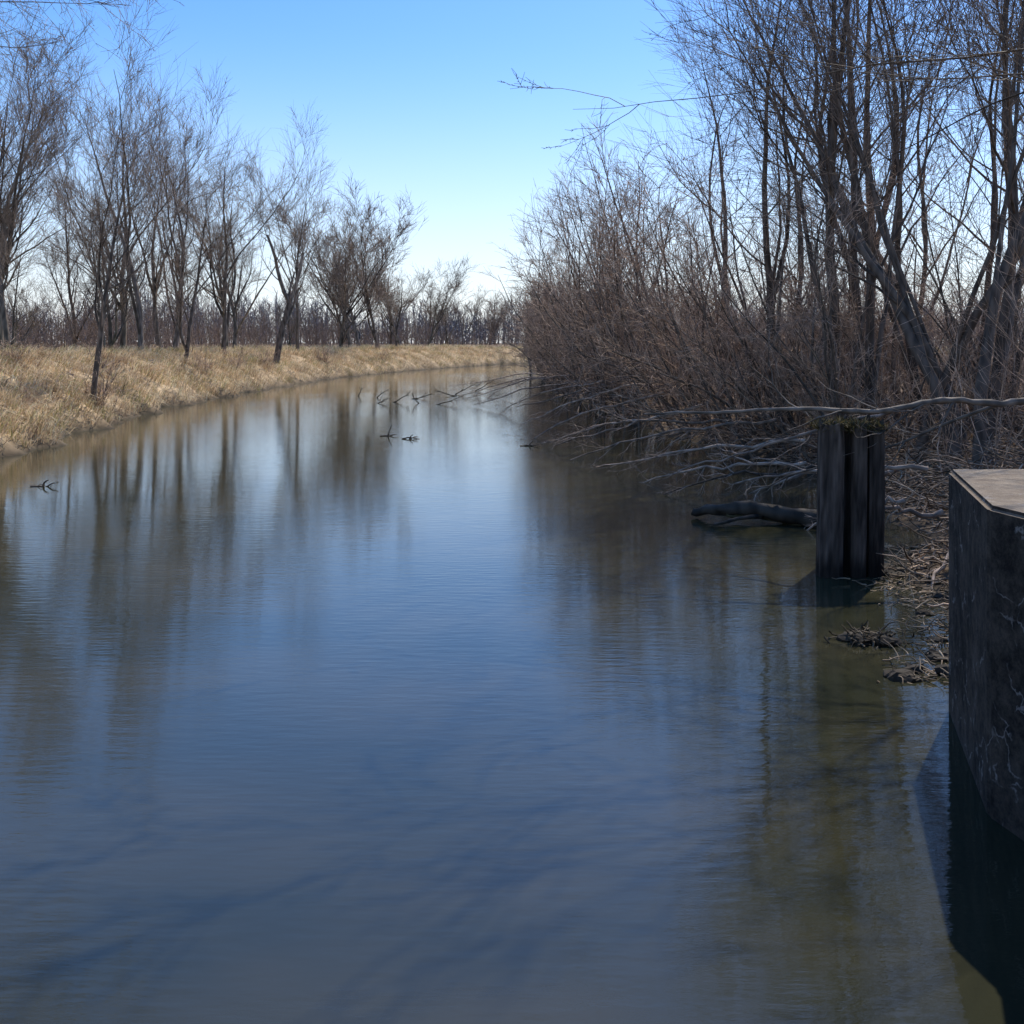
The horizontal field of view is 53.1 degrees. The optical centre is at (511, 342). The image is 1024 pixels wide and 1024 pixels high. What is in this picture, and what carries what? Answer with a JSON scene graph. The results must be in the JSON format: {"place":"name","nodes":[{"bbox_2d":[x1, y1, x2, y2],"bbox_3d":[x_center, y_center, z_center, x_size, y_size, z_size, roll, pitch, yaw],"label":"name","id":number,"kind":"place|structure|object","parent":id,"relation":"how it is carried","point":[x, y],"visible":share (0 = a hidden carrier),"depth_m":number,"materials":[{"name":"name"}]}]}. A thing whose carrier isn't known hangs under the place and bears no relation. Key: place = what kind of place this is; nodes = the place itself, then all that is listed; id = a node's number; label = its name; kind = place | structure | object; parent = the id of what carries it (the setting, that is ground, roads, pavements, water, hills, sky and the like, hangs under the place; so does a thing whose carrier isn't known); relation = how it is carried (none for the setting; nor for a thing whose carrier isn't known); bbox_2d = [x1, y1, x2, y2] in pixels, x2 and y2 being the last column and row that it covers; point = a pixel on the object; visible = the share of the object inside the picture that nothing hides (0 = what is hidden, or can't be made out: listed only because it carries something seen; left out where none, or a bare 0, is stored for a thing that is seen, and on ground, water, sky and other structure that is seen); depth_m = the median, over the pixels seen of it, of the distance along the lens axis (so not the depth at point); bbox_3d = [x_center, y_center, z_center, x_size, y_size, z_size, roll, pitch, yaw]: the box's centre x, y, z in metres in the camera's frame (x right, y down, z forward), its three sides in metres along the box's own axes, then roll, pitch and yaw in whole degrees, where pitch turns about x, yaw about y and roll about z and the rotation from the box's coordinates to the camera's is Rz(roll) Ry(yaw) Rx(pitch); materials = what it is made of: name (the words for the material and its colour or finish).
{"place":"outdoors","nodes":[
{"label":"outdoors","id":0,"kind":"place"},
{"bbox_2d":[0,363,1023,1023],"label":"river water","id":1,"kind":"structure","parent":0,"point":[322,703],"depth_m":7.67,"materials":[{"name":"blue liquid"}]},
{"bbox_2d":[358,377,496,403],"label":"submerged branches","id":2,"kind":"object","parent":1,"relation":"on","point":[412,395],"visible":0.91,"depth_m":54.99,"materials":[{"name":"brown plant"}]},
{"bbox_2d":[691,500,816,527],"bbox_3d":[4.057,2.900,16.816,2.382,0.574,0.898,0,0,21],"label":"floating log","id":3,"kind":"object","parent":1,"relation":"on","point":[742,510],"visible":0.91,"depth_m":16.92,"materials":[{"name":"brown wood"}]},
{"bbox_2d":[0,343,1023,677],"bbox_3d":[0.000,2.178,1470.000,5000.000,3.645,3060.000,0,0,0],"label":"ground","id":4,"kind":"structure","parent":0,"point":[10,447],"depth_m":42.36,"materials":[{"name":"soil"}]},
{"bbox_2d":[0,330,38,363],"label":"bush","id":5,"kind":"object","parent":4,"relation":"on","point":[12,351],"visible":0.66,"depth_m":40.94,"materials":[{"name":"beige plant"}]},
{"bbox_2d":[0,195,57,345],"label":"bare tree","id":6,"kind":"object","parent":4,"relation":"on","point":[13,310],"visible":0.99,"depth_m":48.94,"materials":[{"name":"brown plant"}]},
{"bbox_2d":[0,78,86,349],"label":"bare tree","id":7,"kind":"object","parent":4,"relation":"on","point":[5,321],"visible":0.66,"depth_m":50.73,"materials":[{"name":"brown plant"}]},
{"bbox_2d":[0,0,89,206],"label":"bare tree","id":8,"kind":"object","parent":4,"relation":"on","point":[13,130],"visible":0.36,"depth_m":59.19,"materials":[{"name":"brown plant"}]},
{"bbox_2d":[0,86,101,272],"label":"bare tree","id":9,"kind":"object","parent":4,"relation":"on","point":[2,157],"visible":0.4,"depth_m":53.70,"materials":[{"name":"brown plant"}]},
{"bbox_2d":[0,5,126,351],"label":"bare tree","id":10,"kind":"object","parent":4,"relation":"on","point":[20,165],"visible":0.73,"depth_m":51.18,"materials":[{"name":"brown plant"}]},
{"bbox_2d":[23,131,118,347],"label":"bare tree","id":11,"kind":"object","parent":4,"relation":"on","point":[58,291],"visible":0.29,"depth_m":74.84,"materials":[{"name":"brown plant"}]},
{"bbox_2d":[23,219,131,350],"bbox_3d":[-24.935,-3.266,58.841,6.503,8.540,4.026,-6,0,-9],"label":"bare tree","id":12,"kind":"object","parent":4,"relation":"on","point":[87,271],"visible":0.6,"depth_m":59.27,"materials":[{"name":"brown plant"}]},
{"bbox_2d":[0,117,164,351],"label":"bare tree","id":13,"kind":"object","parent":4,"relation":"on","point":[111,341],"visible":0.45,"depth_m":63.69,"materials":[{"name":"brown plant"}]},
{"bbox_2d":[0,0,182,118],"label":"overhanging tree","id":14,"kind":"object","parent":4,"relation":"on","point":[59,31],"visible":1,"depth_m":19.13,"materials":[{"name":"brown plant"}]},
{"bbox_2d":[59,348,135,419],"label":"bush","id":15,"kind":"object","parent":4,"relation":"on","point":[106,389],"visible":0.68,"depth_m":38.17,"materials":[{"name":"beige plant"}]},
{"bbox_2d":[0,41,203,408],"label":"bare tree","id":16,"kind":"object","parent":4,"relation":"on","point":[104,302],"visible":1,"depth_m":37.16,"materials":[{"name":"brown plant"}]},
{"bbox_2d":[27,0,202,347],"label":"bare tree","id":17,"kind":"object","parent":4,"relation":"on","point":[138,311],"visible":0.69,"depth_m":61.43,"materials":[{"name":"brown plant"}]},
{"bbox_2d":[18,57,257,349],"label":"bare tree","id":18,"kind":"object","parent":4,"relation":"on","point":[123,338],"visible":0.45,"depth_m":69.81,"materials":[{"name":"brown plant"}]},
{"bbox_2d":[67,92,237,349],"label":"bare tree","id":19,"kind":"object","parent":4,"relation":"on","point":[155,288],"visible":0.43,"depth_m":78.97,"materials":[{"name":"brown plant"}]},
{"bbox_2d":[123,82,213,346],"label":"bare tree","id":20,"kind":"object","parent":4,"relation":"on","point":[166,223],"visible":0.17,"depth_m":91.83,"materials":[{"name":"brown plant"}]},
{"bbox_2d":[98,73,240,350],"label":"bare tree","id":21,"kind":"object","parent":4,"relation":"on","point":[177,334],"visible":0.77,"depth_m":65.53,"materials":[{"name":"brown plant"}]},
{"bbox_2d":[175,341,216,375],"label":"bush","id":22,"kind":"object","parent":4,"relation":"on","point":[206,365],"visible":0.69,"depth_m":57.90,"materials":[{"name":"beige plant"}]},
{"bbox_2d":[133,152,281,347],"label":"bare tree","id":23,"kind":"object","parent":4,"relation":"on","point":[227,345],"visible":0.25,"depth_m":86.76,"materials":[{"name":"brown plant"}]},
{"bbox_2d":[144,129,309,358],"bbox_3d":[-17.564,-6.151,63.579,10.905,15.012,6.357,0,0,-32],"label":"bare tree","id":24,"kind":"object","parent":4,"relation":"on","point":[180,305],"visible":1,"depth_m":63.30,"materials":[{"name":"brown plant"}]},
{"bbox_2d":[145,102,339,351],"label":"bare tree","id":25,"kind":"object","parent":4,"relation":"on","point":[225,313],"visible":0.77,"depth_m":71.85,"materials":[{"name":"brown plant"}]},
{"bbox_2d":[160,167,340,348],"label":"bare tree","id":26,"kind":"object","parent":4,"relation":"on","point":[234,317],"visible":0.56,"depth_m":81.06,"materials":[{"name":"brown plant"}]},
{"bbox_2d":[4,224,526,351],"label":"undergrowth thicket","id":27,"kind":"object","parent":4,"relation":"on","point":[92,337],"visible":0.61,"depth_m":98.41,"materials":[{"name":"brown plant"}]},
{"bbox_2d":[0,340,536,450],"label":"dry grass","id":28,"kind":"structure","parent":4,"relation":"on","point":[72,361],"depth_m":50.67,"materials":[{"name":"beige plant"}]},
{"bbox_2d":[255,227,305,363],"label":"dead tree","id":29,"kind":"object","parent":4,"relation":"on","point":[289,297],"visible":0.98,"depth_m":76.96,"materials":[{"name":"brown plant"}]},
{"bbox_2d":[211,145,353,350],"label":"bare tree","id":30,"kind":"object","parent":4,"relation":"on","point":[298,256],"visible":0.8,"depth_m":90.83,"materials":[{"name":"brown plant"}]},
{"bbox_2d":[275,251,315,345],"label":"bare tree","id":31,"kind":"object","parent":4,"relation":"on","point":[289,320],"visible":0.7,"depth_m":99.00,"materials":[{"name":"brown plant"}]},
{"bbox_2d":[255,175,397,344],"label":"bare tree","id":32,"kind":"object","parent":4,"relation":"on","point":[346,325],"visible":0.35,"depth_m":120.47,"materials":[{"name":"brown plant"}]},
{"bbox_2d":[269,196,394,347],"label":"bare tree","id":33,"kind":"object","parent":4,"relation":"on","point":[357,332],"visible":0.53,"depth_m":112.25,"materials":[{"name":"brown plant"}]},
{"bbox_2d":[277,213,396,338],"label":"bare tree","id":34,"kind":"object","parent":4,"relation":"on","point":[365,231],"visible":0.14,"depth_m":146.10,"materials":[{"name":"brown plant"}]},
{"bbox_2d":[270,190,428,347],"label":"bare tree","id":35,"kind":"object","parent":4,"relation":"on","point":[344,281],"visible":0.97,"depth_m":106.27,"materials":[{"name":"brown plant"}]},
{"bbox_2d":[315,169,408,347],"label":"bare tree","id":36,"kind":"object","parent":4,"relation":"on","point":[366,299],"visible":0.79,"depth_m":112.49,"materials":[{"name":"brown plant"}]},
{"bbox_2d":[311,209,412,346],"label":"bare tree","id":37,"kind":"object","parent":4,"relation":"on","point":[361,308],"visible":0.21,"depth_m":128.60,"materials":[{"name":"brown plant"}]},
{"bbox_2d":[350,260,407,344],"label":"bare tree","id":38,"kind":"object","parent":4,"relation":"on","point":[389,316],"visible":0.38,"depth_m":134.01,"materials":[{"name":"brown plant"}]},
{"bbox_2d":[369,268,417,346],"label":"bare tree","id":39,"kind":"object","parent":4,"relation":"on","point":[394,308],"visible":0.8,"depth_m":121.40,"materials":[{"name":"brown plant"}]},
{"bbox_2d":[353,260,447,345],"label":"bare tree","id":40,"kind":"object","parent":4,"relation":"on","point":[421,290],"visible":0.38,"depth_m":140.18,"materials":[{"name":"brown plant"}]},
{"bbox_2d":[403,283,470,344],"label":"bare tree","id":41,"kind":"object","parent":4,"relation":"on","point":[424,306],"visible":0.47,"depth_m":169.82,"materials":[{"name":"brown plant"}]},
{"bbox_2d":[420,255,477,345],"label":"bare tree","id":42,"kind":"object","parent":4,"relation":"on","point":[441,313],"visible":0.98,"depth_m":145.75,"materials":[{"name":"brown plant"}]},
{"bbox_2d":[421,299,482,343],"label":"bare tree","id":43,"kind":"object","parent":4,"relation":"on","point":[445,321],"visible":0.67,"depth_m":151.44,"materials":[{"name":"brown plant"}]},
{"bbox_2d":[437,279,488,344],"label":"bare tree","id":44,"kind":"object","parent":4,"relation":"on","point":[463,317],"visible":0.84,"depth_m":167.81,"materials":[{"name":"brown plant"}]},
{"bbox_2d":[486,299,512,344],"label":"bare tree","id":45,"kind":"object","parent":4,"relation":"on","point":[494,329],"visible":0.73,"depth_m":175.83,"materials":[{"name":"brown plant"}]},
{"bbox_2d":[479,292,525,344],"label":"bare tree","id":46,"kind":"object","parent":4,"relation":"on","point":[491,307],"visible":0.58,"depth_m":251.88,"materials":[{"name":"brown plant"}]},
{"bbox_2d":[482,290,531,367],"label":"bare tree","id":47,"kind":"object","parent":4,"relation":"on","point":[505,305],"visible":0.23,"depth_m":126.67,"materials":[{"name":"brown plant"}]},
{"bbox_2d":[6,274,1023,344],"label":"distant treeline","id":48,"kind":"object","parent":4,"relation":"on","point":[316,304],"visible":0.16,"depth_m":292.62,"materials":[{"name":"brown plant"}]},
{"bbox_2d":[489,250,572,388],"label":"willow shrub","id":49,"kind":"object","parent":4,"relation":"on","point":[529,324],"visible":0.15,"depth_m":65.84,"materials":[{"name":"brown plant"}]},
{"bbox_2d":[504,241,588,394],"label":"willow shrub","id":50,"kind":"object","parent":4,"relation":"on","point":[538,324],"visible":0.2,"depth_m":59.49,"materials":[{"name":"brown plant"}]},
{"bbox_2d":[474,178,661,400],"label":"willow shrub","id":51,"kind":"object","parent":4,"relation":"on","point":[538,281],"visible":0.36,"depth_m":53.17,"materials":[{"name":"brown plant"}]},
{"bbox_2d":[492,155,682,409],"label":"willow shrub","id":52,"kind":"object","parent":4,"relation":"on","point":[567,356],"visible":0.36,"depth_m":46.06,"materials":[{"name":"brown plant"}]},
{"bbox_2d":[507,202,676,402],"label":"willow shrub","id":53,"kind":"object","parent":4,"relation":"on","point":[545,359],"visible":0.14,"depth_m":49.77,"materials":[{"name":"brown plant"}]},
{"bbox_2d":[507,155,714,411],"bbox_3d":[4.242,-2.264,44.182,9.477,10.978,10.180,-2,0,11],"label":"willow shrub","id":54,"kind":"object","parent":4,"relation":"on","point":[540,344],"visible":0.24,"depth_m":43.47,"materials":[{"name":"brown plant"}]},
{"bbox_2d":[496,143,741,427],"bbox_3d":[4.626,-1.475,37.414,8.819,12.031,9.165,0,0,34],"label":"willow shrub","id":55,"kind":"object","parent":4,"relation":"on","point":[603,296],"visible":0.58,"depth_m":36.65,"materials":[{"name":"brown plant"}]},
{"bbox_2d":[513,102,761,421],"bbox_3d":[5.006,-2.446,40.439,10.141,14.595,10.754,0,0,-2],"label":"willow shrub","id":56,"kind":"object","parent":4,"relation":"on","point":[625,228],"visible":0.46,"depth_m":38.91,"materials":[{"name":"brown plant"}]},
{"bbox_2d":[523,156,839,435],"bbox_3d":[6.476,-1.352,34.017,11.799,9.125,7.720,0,0,-31],"label":"willow shrub","id":57,"kind":"object","parent":4,"relation":"on","point":[664,401],"visible":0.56,"depth_m":33.63,"materials":[{"name":"brown plant"}]},
{"bbox_2d":[436,330,948,590],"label":"drift branches","id":58,"kind":"object","parent":4,"relation":"on","point":[897,503],"visible":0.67,"depth_m":24.37,"materials":[{"name":"brown plant"}]},
{"bbox_2d":[598,240,786,386],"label":"willow shrub","id":59,"kind":"object","parent":4,"relation":"on","point":[698,293],"visible":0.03,"depth_m":48.89,"materials":[{"name":"brown plant"}]},
{"bbox_2d":[626,195,797,385],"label":"willow shrub","id":60,"kind":"object","parent":4,"relation":"on","point":[706,225],"visible":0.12,"depth_m":44.99,"materials":[{"name":"brown plant"}]},
{"bbox_2d":[619,0,836,363],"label":"bare tree","id":61,"kind":"object","parent":4,"relation":"on","point":[724,196],"visible":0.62,"depth_m":45.37,"materials":[{"name":"brown plant"}]},
{"bbox_2d":[546,121,916,447],"bbox_3d":[7.319,-1.469,30.707,12.417,9.352,8.131,0,0,-44],"label":"willow shrub","id":62,"kind":"object","parent":4,"relation":"on","point":[662,358],"visible":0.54,"depth_m":29.79,"materials":[{"name":"brown plant"}]},
{"bbox_2d":[585,0,917,438],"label":"bare tree","id":63,"kind":"object","parent":4,"relation":"on","point":[767,263],"visible":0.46,"depth_m":28.26,"materials":[{"name":"brown plant"}]},
{"bbox_2d":[598,173,920,459],"bbox_3d":[7.225,-0.584,27.241,6.524,7.377,9.961,0,0,42],"label":"willow shrub","id":64,"kind":"object","parent":4,"relation":"on","point":[767,396],"visible":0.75,"depth_m":26.43,"materials":[{"name":"brown plant"}]},
{"bbox_2d":[499,0,1023,250],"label":"overhanging tree","id":65,"kind":"object","parent":4,"relation":"on","point":[942,60],"visible":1,"depth_m":13.53,"materials":[{"name":"brown plant"}]},
{"bbox_2d":[578,196,1023,475],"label":"undergrowth thicket","id":66,"kind":"object","parent":4,"relation":"on","point":[974,392],"visible":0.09,"depth_m":21.02,"materials":[{"name":"brown plant"}]},
{"bbox_2d":[580,377,1023,571],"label":"dead leaf litter","id":67,"kind":"object","parent":4,"relation":"on","point":[931,466],"visible":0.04,"depth_m":22.13,"materials":[{"name":"brown plant"}]},
{"bbox_2d":[656,0,970,454],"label":"bare tree","id":68,"kind":"object","parent":4,"relation":"on","point":[883,280],"visible":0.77,"depth_m":22.90,"materials":[{"name":"brown plant"}]},
{"bbox_2d":[689,0,951,281],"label":"bare tree","id":69,"kind":"object","parent":4,"relation":"on","point":[882,258],"visible":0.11,"depth_m":44.63,"materials":[{"name":"brown plant"}]},
{"bbox_2d":[622,0,1023,414],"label":"bare tree","id":70,"kind":"object","parent":4,"relation":"on","point":[829,148],"visible":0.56,"depth_m":24.91,"materials":[{"name":"brown plant"}]},
{"bbox_2d":[636,0,1017,459],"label":"bare tree","id":71,"kind":"object","parent":4,"relation":"on","point":[913,339],"visible":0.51,"depth_m":24.22,"materials":[{"name":"brown plant"}]},
{"bbox_2d":[732,179,923,404],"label":"willow shrub","id":72,"kind":"object","parent":4,"relation":"on","point":[785,262],"visible":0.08,"depth_m":33.96,"materials":[{"name":"brown plant"}]},
{"bbox_2d":[662,0,1000,426],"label":"bare tree","id":73,"kind":"object","parent":4,"relation":"on","point":[891,314],"visible":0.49,"depth_m":25.30,"materials":[{"name":"brown plant"}]},
{"bbox_2d":[676,143,996,464],"bbox_3d":[7.207,-0.744,23.786,6.960,7.506,7.475,-2,0,16],"label":"willow shrub","id":74,"kind":"object","parent":4,"relation":"on","point":[835,401],"visible":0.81,"depth_m":23.22,"materials":[{"name":"brown plant"}]},
{"bbox_2d":[676,0,1002,346],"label":"bare tree","id":75,"kind":"object","parent":4,"relation":"on","point":[891,170],"visible":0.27,"depth_m":32.56,"materials":[{"name":"brown plant"}]},
{"bbox_2d":[674,0,1010,405],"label":"bare tree","id":76,"kind":"object","parent":4,"relation":"on","point":[801,237],"visible":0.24,"depth_m":31.73,"materials":[{"name":"brown plant"}]},
{"bbox_2d":[667,385,1023,606],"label":"fallen sticks","id":77,"kind":"object","parent":4,"relation":"on","point":[930,477],"visible":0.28,"depth_m":19.20,"materials":[{"name":"brown wood"}]},
{"bbox_2d":[806,414,892,577],"bbox_3d":[4.418,2.412,13.373,1.163,2.975,0.829,0,0,0],"label":"timber mooring post","id":78,"kind":"object","parent":4,"relation":"on","point":[850,526],"visible":0.8,"depth_m":13.10,"materials":[{"name":"brown wood"}]},
{"bbox_2d":[607,326,1023,499],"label":"fallen branch","id":79,"kind":"object","parent":78,"relation":"on","point":[915,405],"visible":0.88,"depth_m":13.59,"materials":[{"name":"brown wood"}]},
{"bbox_2d":[728,154,982,405],"bbox_3d":[10.233,-1.658,31.972,7.488,8.187,8.043,0,0,8],"label":"willow shrub","id":80,"kind":"object","parent":4,"relation":"on","point":[843,279],"visible":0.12,"depth_m":31.23,"materials":[{"name":"brown plant"}]},
{"bbox_2d":[698,0,1023,421],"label":"bare tree","id":81,"kind":"object","parent":4,"relation":"on","point":[893,235],"visible":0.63,"depth_m":24.10,"materials":[{"name":"brown plant"}]},
{"bbox_2d":[708,0,1015,416],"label":"bare tree","id":82,"kind":"object","parent":4,"relation":"on","point":[851,253],"visible":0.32,"depth_m":26.95,"materials":[{"name":"brown plant"}]},
{"bbox_2d":[824,539,948,686],"bbox_3d":[4.913,2.925,11.817,3.567,0.578,6.652,0,0,0],"label":"twig debris","id":83,"kind":"object","parent":4,"relation":"on","point":[864,630],"visible":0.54,"depth_m":10.91,"materials":[{"name":"brown plant"}]},
{"bbox_2d":[749,165,1023,427],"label":"willow shrub","id":84,"kind":"object","parent":4,"relation":"on","point":[893,340],"visible":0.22,"depth_m":28.49,"materials":[{"name":"brown plant"}]},
{"bbox_2d":[836,541,948,682],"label":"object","id":85,"kind":"object","parent":4,"relation":"on","point":[907,675],"visible":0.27,"depth_m":10.16,"materials":[{"name":"stone"},{"name":"wood"}]},
{"bbox_2d":[823,106,1023,431],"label":"willow shrub","id":86,"kind":"object","parent":4,"relation":"on","point":[932,318],"visible":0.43,"depth_m":25.12,"materials":[{"name":"brown plant"}]},
{"bbox_2d":[826,0,1023,390],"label":"bare tree","id":87,"kind":"object","parent":4,"relation":"on","point":[923,197],"visible":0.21,"depth_m":38.93,"materials":[{"name":"brown plant"}]},
{"bbox_2d":[838,0,1023,410],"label":"bare tree","id":88,"kind":"object","parent":4,"relation":"on","point":[994,185],"visible":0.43,"depth_m":28.55,"materials":[{"name":"brown plant"}]},
{"bbox_2d":[844,0,1023,389],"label":"bare tree","id":89,"kind":"object","parent":4,"relation":"on","point":[986,178],"visible":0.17,"depth_m":34.91,"materials":[{"name":"brown plant"}]},
{"bbox_2d":[866,0,1023,468],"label":"bare tree","id":90,"kind":"object","parent":4,"relation":"on","point":[995,292],"visible":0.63,"depth_m":21.13,"materials":[{"name":"brown plant"}]},
{"bbox_2d":[889,0,1023,439],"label":"bare tree","id":91,"kind":"object","parent":4,"relation":"on","point":[1013,200],"visible":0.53,"depth_m":23.08,"materials":[{"name":"brown plant"}]},
{"bbox_2d":[902,19,1023,433],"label":"bare tree","id":92,"kind":"object","parent":4,"relation":"on","point":[1020,348],"visible":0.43,"depth_m":24.35,"materials":[{"name":"brown plant"}]},
{"bbox_2d":[907,0,1023,455],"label":"bare tree","id":93,"kind":"object","parent":4,"relation":"on","point":[972,324],"visible":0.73,"depth_m":21.65,"materials":[{"name":"brown plant"}]},
{"bbox_2d":[921,0,1023,398],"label":"bare tree","id":94,"kind":"object","parent":4,"relation":"on","point":[1020,89],"visible":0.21,"depth_m":28.09,"materials":[{"name":"brown plant"}]},
{"bbox_2d":[949,469,1023,840],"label":"concrete wall","id":95,"kind":"structure","parent":4,"relation":"on","point":[986,609],"depth_m":6.55,"materials":[{"name":"grey concrete"}]},
{"bbox_2d":[949,1,1023,307],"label":"bare tree","id":96,"kind":"object","parent":4,"relation":"on","point":[1022,204],"visible":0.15,"depth_m":33.18,"materials":[{"name":"brown plant"}]},
{"bbox_2d":[0,0,1023,342],"label":"sky","id":97,"kind":"structure","parent":0,"point":[411,93],"materials":[{"name":"blue"}]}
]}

